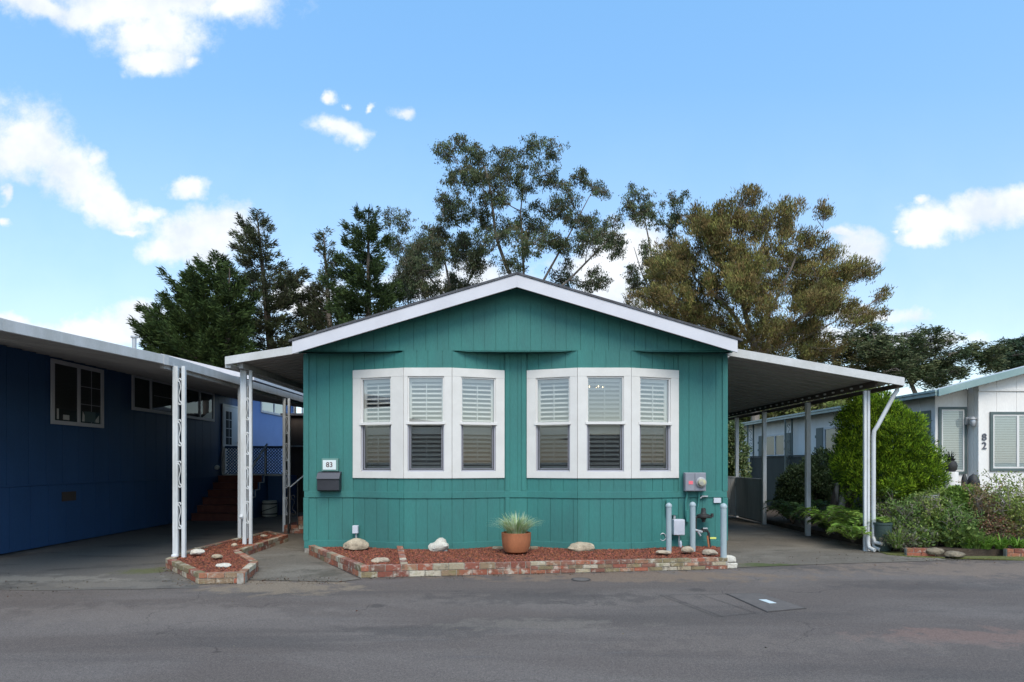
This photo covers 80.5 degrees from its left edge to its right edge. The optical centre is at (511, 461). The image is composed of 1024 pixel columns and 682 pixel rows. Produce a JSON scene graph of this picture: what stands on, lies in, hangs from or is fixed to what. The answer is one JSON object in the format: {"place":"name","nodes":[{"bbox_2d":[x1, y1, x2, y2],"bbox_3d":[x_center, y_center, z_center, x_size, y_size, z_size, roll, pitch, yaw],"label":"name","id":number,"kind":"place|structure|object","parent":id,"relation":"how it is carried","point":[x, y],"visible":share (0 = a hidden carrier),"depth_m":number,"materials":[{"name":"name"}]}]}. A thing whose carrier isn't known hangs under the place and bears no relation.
{"place":"outdoors","nodes":[
{"label":"outdoors","id":0,"kind":"place"},
{"bbox_2d":[0,512,302,589],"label":"parking bay","id":1,"kind":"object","parent":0,"point":[134,559],"visible":0.4,"depth_m":9.29,"materials":[{"name":"concrete"}]},
{"bbox_2d":[0,336,302,553],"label":"mobile home","id":2,"kind":"object","parent":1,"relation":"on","point":[86,451],"visible":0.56,"depth_m":11.98,"materials":[{"name":"blue paint"}]},
{"bbox_2d":[50,358,103,427],"bbox_3d":[-8.165,-1.255,11.395,0.030,1.160,1.370,0,0,0],"label":"window","id":3,"kind":"structure","parent":2,"relation":"in","point":[76,390],"depth_m":11.34,"materials":[{"name":"glass"}]},
{"bbox_2d":[131,375,172,414],"bbox_3d":[-8.165,-1.510,13.795,0.030,0.780,1.610,0,0,0],"label":"window","id":4,"kind":"structure","parent":2,"relation":"in","point":[147,395],"depth_m":13.67,"materials":[{"name":"glass"}]},
{"bbox_2d":[186,387,214,421],"bbox_3d":[-8.165,-1.497,15.810,0.030,0.795,1.520,0,0,0],"label":"window","id":5,"kind":"structure","parent":2,"relation":"in","point":[200,405],"depth_m":15.81,"materials":[{"name":"glass"}]},
{"bbox_2d":[222,403,237,474],"bbox_3d":[-8.140,-0.645,17.600,0.090,2.010,1.100,0,0,0],"label":"door","id":6,"kind":"structure","parent":2,"relation":"in","point":[229,413],"depth_m":17.46,"materials":[{"name":"blue wood"}]},
{"bbox_2d":[261,402,282,416],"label":"window","id":7,"kind":"structure","parent":2,"relation":"in","point":[269,408],"depth_m":20.59,"materials":[{"name":"glass"}]},
{"bbox_2d":[191,443,267,520],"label":"porch steps","id":8,"kind":"structure","parent":1,"relation":"on","point":[221,500],"depth_m":16.24,"materials":[{"name":"brown paint"}]},
{"bbox_2d":[224,446,296,514],"bbox_3d":[-7.300,0.525,17.890,1.740,1.950,1.580,0,0,0],"label":"porch","id":9,"kind":"object","parent":1,"relation":"on","point":[275,486],"visible":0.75,"depth_m":17.12,"materials":[{"name":"blue paint"}]},
{"bbox_2d":[261,500,277,516],"bbox_3d":[-6.662,1.280,16.594,0.432,0.440,0.424,0,0,0],"label":"barrel","id":10,"kind":"object","parent":1,"relation":"on","point":[269,508],"visible":1,"depth_m":16.43,"materials":[{"name":"black metal"}]},
{"bbox_2d":[280,413,303,511],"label":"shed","id":11,"kind":"structure","parent":1,"relation":"on","point":[297,444],"depth_m":18.10,"materials":[{"name":"grey wood"}]},
{"bbox_2d":[284,476,302,533],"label":"entry steps","id":12,"kind":"structure","parent":1,"relation":"on","point":[295,527],"depth_m":12.59,"materials":[{"name":"brick"}]},
{"bbox_2d":[248,532,357,581],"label":"path","id":13,"kind":"structure","parent":0,"point":[291,559],"depth_m":8.73,"materials":[{"name":"concrete"}]},
{"bbox_2d":[0,318,302,557],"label":"carport","id":14,"kind":"object","parent":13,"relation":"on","point":[176,373],"visible":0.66,"depth_m":8.90,"materials":[{"name":"metal"}]},
{"bbox_2d":[166,531,287,583],"bbox_3d":[-4.481,1.442,9.631,1.322,0.155,4.772,0,0,-13],"label":"planter bed","id":15,"kind":"object","parent":13,"relation":"on","point":[241,576],"visible":0.64,"depth_m":8.05,"materials":[{"name":"brick"}]},
{"bbox_2d":[225,346,305,543],"bbox_3d":[-4.070,-0.205,13.925,1.260,3.410,8.150,0,0,0],"label":"carport","id":16,"kind":"object","parent":13,"relation":"on","point":[283,367],"visible":0.48,"depth_m":10.18,"materials":[{"name":"metal"}]},
{"bbox_2d":[0,560,1023,681],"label":"road","id":17,"kind":"structure","parent":0,"point":[951,621],"depth_m":5.46,"materials":[{"name":"asphalt"}]},
{"bbox_2d":[6,527,1012,647],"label":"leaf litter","id":18,"kind":"object","parent":17,"relation":"on","point":[498,575],"visible":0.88,"depth_m":7.79,"materials":[{"name":"plant"}]},
{"bbox_2d":[309,545,737,577],"bbox_3d":[0.075,1.419,8.891,6.750,0.202,2.178,0,0,0],"label":"planter bed","id":19,"kind":"object","parent":17,"relation":"on","point":[403,568],"visible":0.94,"depth_m":8.15,"materials":[{"name":"brick"}]},
{"bbox_2d":[371,557,389,562],"bbox_3d":[-1.838,1.373,8.449,0.273,0.071,0.194,0,0,0],"label":"rock","id":20,"kind":"object","parent":19,"relation":"on","point":[380,559],"visible":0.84,"depth_m":8.39,"materials":[{"name":"beige stone"}]},
{"bbox_2d":[177,533,719,571],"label":"lava gravel","id":21,"kind":"structure","parent":19,"relation":"on","point":[205,562],"depth_m":8.97,"materials":[{"name":"gravel"}]},
{"bbox_2d":[190,549,204,554],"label":"rock","id":22,"kind":"object","parent":21,"relation":"on","point":[197,551],"visible":1,"depth_m":8.86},
{"bbox_2d":[352,525,358,537],"bbox_3d":[-2.562,1.230,9.900,0.090,0.380,0.080,0,0,0],"label":"garden outlet","id":23,"kind":"object","parent":21,"relation":"on","point":[355,529],"visible":0.87,"depth_m":9.86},
{"bbox_2d":[343,538,368,549],"bbox_3d":[-2.466,1.288,9.549,0.438,0.174,0.274,0,0,0],"label":"rock","id":24,"kind":"object","parent":21,"relation":"on","point":[356,544],"visible":1,"depth_m":9.45,"materials":[{"name":"stone"}]},
{"bbox_2d":[428,538,448,551],"bbox_3d":[-1.151,1.303,9.452,0.326,0.246,0.271,0,0,0],"label":"rock","id":25,"kind":"object","parent":21,"relation":"on","point":[440,544],"visible":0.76,"depth_m":9.36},
{"bbox_2d":[495,512,538,553],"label":"potted grass","id":26,"kind":"object","parent":21,"relation":"on","point":[516,537],"depth_m":8.99,"materials":[{"name":"ceramic"}]},
{"bbox_2d":[681,546,693,552],"bbox_3d":[2.641,1.318,9.102,0.202,0.091,0.138,0,0,0],"label":"rock","id":27,"kind":"object","parent":21,"relation":"on","point":[686,549],"visible":1,"depth_m":9.05,"materials":[{"name":"beige stone"}]},
{"bbox_2d":[702,549,717,554],"bbox_3d":[2.946,1.335,8.996,0.225,0.072,0.174,0,0,0],"label":"rock","id":28,"kind":"object","parent":21,"relation":"on","point":[709,551],"visible":1,"depth_m":8.95,"materials":[{"name":"beige stone"}]},
{"bbox_2d":[568,542,594,551],"bbox_3d":[1.083,1.330,9.509,0.429,0.152,0.303,0,0,0],"label":"rock","id":29,"kind":"object","parent":19,"relation":"on","point":[581,546],"visible":0.9,"depth_m":9.40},
{"bbox_2d":[665,503,671,551],"bbox_3d":[2.420,1.040,9.330,0.100,0.821,0.100,0,0,0],"label":"bollard","id":30,"kind":"object","parent":19,"relation":"on","point":[668,526],"visible":0.91,"depth_m":9.29,"materials":[{"name":"metal"}]},
{"bbox_2d":[689,502,695,551],"bbox_3d":[2.810,1.034,9.400,0.100,0.831,0.100,0,0,0],"label":"bollard","id":31,"kind":"object","parent":19,"relation":"on","point":[692,505],"visible":0.88,"depth_m":9.36,"materials":[{"name":"metal"}]},
{"bbox_2d":[696,508,715,546],"bbox_3d":[3.160,1.101,9.821,0.386,0.703,0.219,0,0,24],"label":"gas regulator","id":32,"kind":"object","parent":19,"relation":"on","point":[703,515],"visible":0.91,"depth_m":9.80,"materials":[{"name":"black metal"}]},
{"bbox_2d":[720,503,726,557],"bbox_3d":[2.975,1.014,8.500,0.100,0.871,0.100,0,0,0],"label":"bollard","id":33,"kind":"object","parent":19,"relation":"on","point":[723,530],"visible":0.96,"depth_m":8.47,"materials":[{"name":"metal"}]},
{"bbox_2d":[725,593,806,612],"bbox_3d":[2.728,1.498,6.490,0.484,0.011,0.872,0,0,-8],"label":"utility cover","id":34,"kind":"object","parent":17,"relation":"on","point":[764,602],"visible":1,"depth_m":6.43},
{"bbox_2d":[0,0,1023,400],"label":"sky","id":35,"kind":"structure","parent":0,"point":[134,134],"materials":[{"name":"blue"}]},
{"bbox_2d":[727,515,944,566],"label":"driveway","id":36,"kind":"structure","parent":0,"point":[751,543],"depth_m":10.34,"materials":[{"name":"concrete"}]},
{"bbox_2d":[727,349,904,551],"bbox_3d":[4.965,-0.185,14.175,2.890,3.370,8.650,0,0,0],"label":"carport","id":37,"kind":"object","parent":36,"relation":"on","point":[758,381],"visible":0.7,"depth_m":10.86,"materials":[{"name":"white metal"}]},
{"bbox_2d":[727,476,737,514],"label":"driveway gate","id":38,"kind":"structure","parent":37,"relation":"attached to","point":[731,495],"depth_m":16.30,"materials":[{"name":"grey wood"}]},
{"bbox_2d":[736,477,761,521],"bbox_3d":[6.070,0.930,15.463,0.080,1.040,1.825,0,0,0],"label":"side fence","id":39,"kind":"object","parent":37,"relation":"attached to","point":[748,498],"visible":0.97,"depth_m":15.42,"materials":[{"name":"grey wood"}]},
{"bbox_2d":[798,506,862,536],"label":"fern","id":40,"kind":"object","parent":36,"relation":"on","point":[814,511],"visible":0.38,"depth_m":11.29,"materials":[{"name":"green plant"}]},
{"bbox_2d":[825,515,884,542],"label":"fern","id":41,"kind":"object","parent":36,"relation":"on","point":[853,532],"visible":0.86,"depth_m":10.27,"materials":[{"name":"green plant"}]},
{"bbox_2d":[873,521,892,550],"bbox_3d":[6.191,1.245,10.100,0.300,0.470,0.300,0,0,0],"label":"garden bin","id":42,"kind":"object","parent":36,"relation":"on","point":[880,529],"visible":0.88,"depth_m":9.99,"materials":[{"name":"plastic"}]},
{"bbox_2d":[877,551,944,557],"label":"moss","id":43,"kind":"object","parent":36,"relation":"on","point":[894,553],"visible":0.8,"depth_m":9.71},
{"bbox_2d":[904,548,935,555],"bbox_3d":[6.484,1.446,9.606,0.418,0.149,0.098,0,0,11],"label":"brick edging","id":44,"kind":"object","parent":36,"relation":"on","point":[915,552],"visible":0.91,"depth_m":9.58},
{"bbox_2d":[734,509,1021,555],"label":"garden soil","id":45,"kind":"structure","parent":0,"point":[780,521],"depth_m":11.59,"materials":[{"name":"soil"}]},
{"bbox_2d":[728,416,752,479],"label":"pale leaf bush","id":46,"kind":"object","parent":45,"relation":"on","point":[744,465],"visible":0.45,"depth_m":17.99,"materials":[{"name":"green plant"}]},
{"bbox_2d":[760,500,826,523],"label":"fern","id":47,"kind":"object","parent":45,"relation":"on","point":[779,509],"visible":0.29,"depth_m":13.58,"materials":[{"name":"green plant"}]},
{"bbox_2d":[768,499,829,526],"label":"fern","id":48,"kind":"object","parent":45,"relation":"on","point":[790,509],"visible":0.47,"depth_m":12.97,"materials":[{"name":"green plant"}]},
{"bbox_2d":[770,445,846,523],"bbox_3d":[7.065,0.504,14.214,1.898,1.808,1.980,0,0,22],"label":"dark bush","id":49,"kind":"object","parent":45,"relation":"on","point":[789,488],"visible":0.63,"depth_m":13.89,"materials":[{"name":"green plant"}]},
{"bbox_2d":[790,504,854,531],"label":"fern","id":50,"kind":"object","parent":45,"relation":"on","point":[819,524],"visible":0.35,"depth_m":11.90,"materials":[{"name":"green plant"}]},
{"bbox_2d":[813,500,862,522],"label":"fern","id":51,"kind":"object","parent":45,"relation":"on","point":[821,502],"visible":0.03,"depth_m":12.20,"materials":[{"name":"green plant"}]},
{"bbox_2d":[819,505,890,539],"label":"fern","id":52,"kind":"object","parent":45,"relation":"on","point":[846,517],"visible":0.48,"depth_m":10.56,"materials":[{"name":"green plant"}]},
{"bbox_2d":[829,508,896,538],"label":"fern","id":53,"kind":"object","parent":45,"relation":"on","point":[860,514],"visible":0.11,"depth_m":10.98,"materials":[{"name":"green plant"}]},
{"bbox_2d":[826,388,951,533],"bbox_3d":[6.994,0.042,11.346,1.928,2.993,2.097,0,0,-26],"label":"round shrub","id":54,"kind":"object","parent":45,"relation":"on","point":[911,462],"visible":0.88,"depth_m":10.96,"materials":[{"name":"green plant"}]},
{"bbox_2d":[879,527,915,547],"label":"spiky tuft","id":55,"kind":"object","parent":45,"relation":"on","point":[898,538],"visible":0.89,"depth_m":9.79,"materials":[{"name":"green plant"}]},
{"bbox_2d":[870,490,933,550],"bbox_3d":[6.803,0.981,10.400,1.174,0.980,1.777,0,0,22],"label":"grey twig bush","id":56,"kind":"object","parent":45,"relation":"on","point":[916,542],"visible":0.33,"depth_m":9.94,"materials":[{"name":"green plant"}]},
{"bbox_2d":[881,487,928,542],"bbox_3d":[6.721,0.912,10.324,0.742,0.993,0.985,0,0,39],"label":"open shrub","id":57,"kind":"object","parent":45,"relation":"on","point":[906,503],"visible":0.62,"depth_m":10.16,"materials":[{"name":"green plant"}]},
{"bbox_2d":[870,499,940,547],"bbox_3d":[6.592,1.046,10.297,0.914,0.792,1.271,0,0,-23],"label":"shrub","id":58,"kind":"object","parent":45,"relation":"on","point":[916,529],"visible":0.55,"depth_m":10.03,"materials":[{"name":"green plant"}]},
{"bbox_2d":[913,522,937,546],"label":"spiky tuft","id":59,"kind":"object","parent":45,"relation":"on","point":[920,533],"visible":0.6,"depth_m":9.93,"materials":[{"name":"green plant"}]},
{"bbox_2d":[909,486,954,545],"bbox_3d":[7.058,0.896,10.273,0.688,1.024,0.690,0,0,0],"label":"open shrub","id":60,"kind":"object","parent":45,"relation":"on","point":[931,509],"visible":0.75,"depth_m":10.13,"materials":[{"name":"green plant"}]},
{"bbox_2d":[926,547,943,554],"bbox_3d":[6.679,1.402,9.550,0.256,0.105,0.242,0,0,25],"label":"rock","id":61,"kind":"object","parent":45,"relation":"on","point":[936,551],"visible":0.98,"depth_m":9.47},
{"bbox_2d":[912,508,987,548],"bbox_3d":[7.244,1.098,10.148,1.124,0.655,1.016,0,0,22],"label":"succulent bush","id":62,"kind":"object","parent":45,"relation":"on","point":[947,531],"visible":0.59,"depth_m":9.87,"materials":[{"name":"green plant"}]},
{"bbox_2d":[938,522,963,546],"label":"spiky tuft","id":63,"kind":"object","parent":45,"relation":"on","point":[946,545],"visible":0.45,"depth_m":9.93,"materials":[{"name":"green plant"}]},
{"bbox_2d":[944,452,958,487],"bbox_3d":[8.632,0.618,11.917,0.314,1.764,0.285,0,0,0],"label":"pedestal planter","id":64,"kind":"object","parent":45,"relation":"on","point":[952,465],"visible":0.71,"depth_m":11.81,"materials":[{"name":"white"}]},
{"bbox_2d":[935,483,985,514],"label":"geranium","id":65,"kind":"object","parent":45,"relation":"on","point":[956,491],"visible":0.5,"depth_m":10.70,"materials":[{"name":"green plant"}]},
{"bbox_2d":[936,492,985,537],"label":"open shrub","id":66,"kind":"object","parent":45,"relation":"on","point":[971,520],"visible":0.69,"depth_m":9.96,"materials":[{"name":"green plant"}]},
{"bbox_2d":[954,536,984,547],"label":"strap leaf plant","id":67,"kind":"object","parent":45,"relation":"on","point":[968,544],"visible":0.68,"depth_m":9.76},
{"bbox_2d":[967,474,979,487],"bbox_3d":[9.315,0.870,12.200,0.220,1.260,0.214,0,0,0],"label":"garden ornament","id":68,"kind":"object","parent":45,"relation":"on","point":[973,477],"visible":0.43,"depth_m":12.13,"materials":[{"name":"black metal"}]},
{"bbox_2d":[954,527,999,548],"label":"spiky tuft","id":69,"kind":"object","parent":45,"relation":"on","point":[975,546],"visible":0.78,"depth_m":9.73,"materials":[{"name":"green plant"}]},
{"bbox_2d":[955,478,1011,539],"bbox_3d":[8.008,0.819,10.221,1.010,1.177,0.681,0,0,-44],"label":"open shrub","id":70,"kind":"object","parent":45,"relation":"on","point":[980,505],"visible":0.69,"depth_m":10.15,"materials":[{"name":"green plant"}]},
{"bbox_2d":[968,469,1014,513],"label":"leggy shrub","id":71,"kind":"object","parent":45,"relation":"on","point":[990,490],"visible":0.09,"depth_m":10.90,"materials":[{"name":"green plant"}]},
{"bbox_2d":[976,533,1006,548],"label":"strap leaf plant","id":72,"kind":"object","parent":45,"relation":"on","point":[988,544],"visible":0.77,"depth_m":9.68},
{"bbox_2d":[963,507,1023,539],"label":"red tip bush","id":73,"kind":"object","parent":45,"relation":"on","point":[995,530],"visible":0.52,"depth_m":9.96,"materials":[{"name":"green plant"}]},
{"bbox_2d":[983,470,1023,539],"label":"open shrub","id":74,"kind":"object","parent":45,"relation":"on","point":[1008,500],"visible":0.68,"depth_m":10.10,"materials":[{"name":"green plant"}]},
{"bbox_2d":[986,533,1020,548],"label":"strap leaf plant","id":75,"kind":"object","parent":45,"relation":"on","point":[1000,545],"visible":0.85,"depth_m":9.68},
{"bbox_2d":[988,481,1023,539],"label":"leggy shrub","id":76,"kind":"object","parent":45,"relation":"on","point":[1018,486],"visible":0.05,"depth_m":10.88,"materials":[{"name":"green plant"}]},
{"bbox_2d":[995,496,1023,542],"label":"yellow shrub","id":77,"kind":"object","parent":45,"relation":"on","point":[1022,530],"visible":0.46,"depth_m":10.00,"materials":[{"name":"green plant"}]},
{"bbox_2d":[1002,535,1023,547],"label":"strap leaf plant","id":78,"kind":"object","parent":45,"relation":"on","point":[1019,544],"visible":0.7,"depth_m":9.68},
{"bbox_2d":[768,505,1020,560],"bbox_3d":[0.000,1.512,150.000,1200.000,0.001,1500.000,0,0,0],"label":"ground","id":79,"kind":"structure","parent":0,"point":[946,558],"depth_m":9.36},
{"bbox_2d":[126,248,263,370],"bbox_3d":[-15.002,-4.397,28.963,5.954,11.794,5.705,0,0,-21],"label":"conifer","id":80,"kind":"object","parent":79,"relation":"on","point":[215,327],"visible":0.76,"depth_m":27.81,"materials":[{"name":"green plant"}]},
{"bbox_2d":[226,208,324,364],"bbox_3d":[-12.547,-5.794,30.932,5.081,14.587,4.423,0,0,32],"label":"conifer","id":81,"kind":"object","parent":79,"relation":"on","point":[288,283],"visible":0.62,"depth_m":30.50,"materials":[{"name":"green plant"}]},
{"bbox_2d":[281,226,355,337],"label":"conifer","id":82,"kind":"object","parent":79,"relation":"on","point":[320,319],"visible":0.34,"depth_m":31.55,"materials":[{"name":"green plant"}]},
{"bbox_2d":[315,204,407,325],"bbox_3d":[-7.218,-5.665,30.424,4.555,14.330,5.297,0,0,0],"label":"conifer","id":83,"kind":"object","parent":79,"relation":"on","point":[348,305],"visible":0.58,"depth_m":29.48,"materials":[{"name":"green plant"}]},
{"bbox_2d":[380,206,489,306],"bbox_3d":[-4.600,-6.619,35.850,7.074,16.237,5.981,0,0,0],"label":"eucalyptus","id":84,"kind":"object","parent":79,"relation":"on","point":[414,267],"visible":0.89,"depth_m":34.60,"materials":[{"name":"green plant"}]},
{"bbox_2d":[289,272,742,551],"bbox_3d":[0.058,-0.726,16.793,7.055,4.452,14.815,0,0,0],"label":"mobile home","id":85,"kind":"object","parent":79,"relation":"on","point":[464,417],"visible":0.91,"depth_m":9.82,"materials":[{"name":"teal paint"}]},
{"bbox_2d":[316,471,341,490],"bbox_3d":[-2.999,0.321,9.915,0.373,0.324,0.160,0,0,0],"label":"mailbox","id":86,"kind":"object","parent":85,"relation":"attached to","point":[328,480],"visible":1,"depth_m":9.86,"materials":[{"name":"metal"}]},
{"bbox_2d":[322,458,338,470],"bbox_3d":[-2.995,0.047,9.963,0.273,0.212,0.071,0,0,0],"label":"house number sign","id":87,"kind":"object","parent":85,"relation":"attached to","point":[330,464],"visible":1,"depth_m":9.93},
{"bbox_2d":[353,368,504,477],"bbox_3d":[-1.376,-0.623,9.889,2.508,1.777,0.410,0,0,0],"label":"bay window","id":88,"kind":"structure","parent":85,"relation":"in","point":[400,430],"depth_m":9.82,"materials":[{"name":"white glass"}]},
{"bbox_2d":[527,368,678,477],"bbox_3d":[1.500,-0.623,9.889,2.514,1.777,0.410,0,0,0],"label":"bay window","id":89,"kind":"structure","parent":85,"relation":"in","point":[578,430],"depth_m":9.82,"materials":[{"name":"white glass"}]},
{"bbox_2d":[661,515,684,547],"bbox_3d":[2.609,1.135,9.865,0.392,0.530,0.130,0,0,0],"label":"cable box","id":90,"kind":"object","parent":85,"relation":"attached to","point":[678,527],"visible":0.96,"depth_m":9.80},
{"bbox_2d":[683,472,706,521],"bbox_3d":[2.996,0.799,9.879,0.344,1.247,0.199,0,0,0],"label":"electric meter","id":91,"kind":"object","parent":85,"relation":"attached to","point":[694,481],"visible":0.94,"depth_m":9.86,"materials":[{"name":"grey metal"}]},
{"bbox_2d":[686,473,693,490],"bbox_3d":[2.905,0.328,9.864,0.141,0.285,0.011,0,0,0],"label":"door","id":92,"kind":"structure","parent":91,"relation":"in","point":[689,476],"depth_m":9.86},
{"bbox_2d":[695,473,705,490],"bbox_3d":[3.073,0.328,9.864,0.171,0.285,0.011,0,0,0],"label":"door","id":93,"kind":"structure","parent":91,"relation":"in","point":[697,475],"depth_m":9.86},
{"bbox_2d":[430,131,628,293],"bbox_3d":[1.105,-8.325,34.045,11.654,19.651,6.299,0,0,0],"label":"eucalyptus","id":94,"kind":"object","parent":79,"relation":"on","point":[470,175],"visible":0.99,"depth_m":33.19,"materials":[{"name":"green plant"}]},
{"bbox_2d":[616,180,696,312],"bbox_3d":[7.974,-6.651,32.866,4.820,16.302,4.242,0,0,0],"label":"eucalyptus","id":95,"kind":"object","parent":79,"relation":"on","point":[643,211],"visible":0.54,"depth_m":32.46,"materials":[{"name":"green plant"}]},
{"bbox_2d":[624,182,897,420],"bbox_3d":[10.546,-5.186,26.997,11.064,13.373,6.389,0,0,0],"label":"brown cypress","id":96,"kind":"object","parent":79,"relation":"on","point":[741,273],"visible":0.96,"depth_m":25.48,"materials":[{"name":"green plant"}]},
{"bbox_2d":[728,386,882,431],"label":"broadleaf tree","id":97,"kind":"object","parent":79,"relation":"on","point":[830,404],"visible":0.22,"depth_m":27.76,"materials":[{"name":"green plant"}]},
{"bbox_2d":[750,455,885,515],"bbox_3d":[8.910,0.645,18.497,0.080,1.710,8.295,0,0,0],"label":"porch fence","id":98,"kind":"object","parent":79,"relation":"on","point":[775,466],"visible":0.18,"depth_m":20.65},
{"bbox_2d":[789,335,892,372],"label":"brown cypress","id":99,"kind":"object","parent":79,"relation":"on","point":[850,358],"visible":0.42,"depth_m":30.25,"materials":[{"name":"green plant"}]},
{"bbox_2d":[731,366,1023,511],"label":"mobile home","id":100,"kind":"object","parent":79,"relation":"on","point":[993,404],"visible":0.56,"depth_m":12.96,"materials":[{"name":"white paint"}]},
{"bbox_2d":[758,433,790,455],"bbox_3d":[9.070,-0.565,20.950,0.050,0.770,2.600,0,0,0],"label":"window","id":101,"kind":"structure","parent":100,"relation":"in","point":[775,442],"depth_m":20.79,"materials":[{"name":"grey glass"}]},
{"bbox_2d":[815,426,859,453],"bbox_3d":[9.070,-0.575,16.750,0.050,0.850,2.600,0,0,0],"label":"window","id":102,"kind":"structure","parent":100,"relation":"in","point":[823,436],"depth_m":17.53,"materials":[{"name":"grey glass"}]},
{"bbox_2d":[915,410,930,441],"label":"window","id":103,"kind":"structure","parent":100,"relation":"in","point":[929,411],"depth_m":13.16,"materials":[{"name":"grey glass"}]},
{"bbox_2d":[938,407,966,473],"bbox_3d":[9.465,-0.460,12.980,0.600,1.440,0.030,0,0,0],"label":"window","id":104,"kind":"structure","parent":100,"relation":"in","point":[952,429],"depth_m":12.99,"materials":[{"name":"white glass"}]},
{"bbox_2d":[965,416,975,425],"bbox_3d":[9.740,-0.855,12.823,0.150,0.210,0.233,0,0,0],"label":"wall lantern","id":105,"kind":"object","parent":100,"relation":"attached to","point":[970,421],"depth_m":12.77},
{"bbox_2d":[990,412,1023,470],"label":"window","id":106,"kind":"structure","parent":100,"relation":"in","point":[1006,428],"depth_m":12.69,"materials":[{"name":"white glass"}]},
{"bbox_2d":[823,321,1017,392],"bbox_3d":[19.947,-2.837,30.335,7.909,8.673,5.968,0,0,0],"label":"flat cypress","id":107,"kind":"object","parent":79,"relation":"on","point":[909,356],"visible":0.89,"depth_m":28.95,"materials":[{"name":"green plant"}]},
{"bbox_2d":[951,556,1023,560],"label":"moss","id":108,"kind":"object","parent":79,"relation":"on","point":[997,557],"visible":0.89,"depth_m":9.41,"materials":[{"name":"plant"}]},
{"bbox_2d":[943,551,964,556],"bbox_3d":[6.931,1.439,9.477,0.287,0.082,0.273,0,0,0],"label":"rock","id":109,"kind":"object","parent":108,"relation":"on","point":[953,554],"visible":1,"depth_m":9.41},
{"bbox_2d":[958,333,1023,372],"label":"flat cypress","id":110,"kind":"object","parent":79,"relation":"on","point":[1015,357],"visible":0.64,"depth_m":33.25,"materials":[{"name":"green plant"}]},
{"bbox_2d":[1003,548,1023,556],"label":"brick edging","id":111,"kind":"object","parent":79,"relation":"on","point":[1013,551],"visible":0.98,"depth_m":9.52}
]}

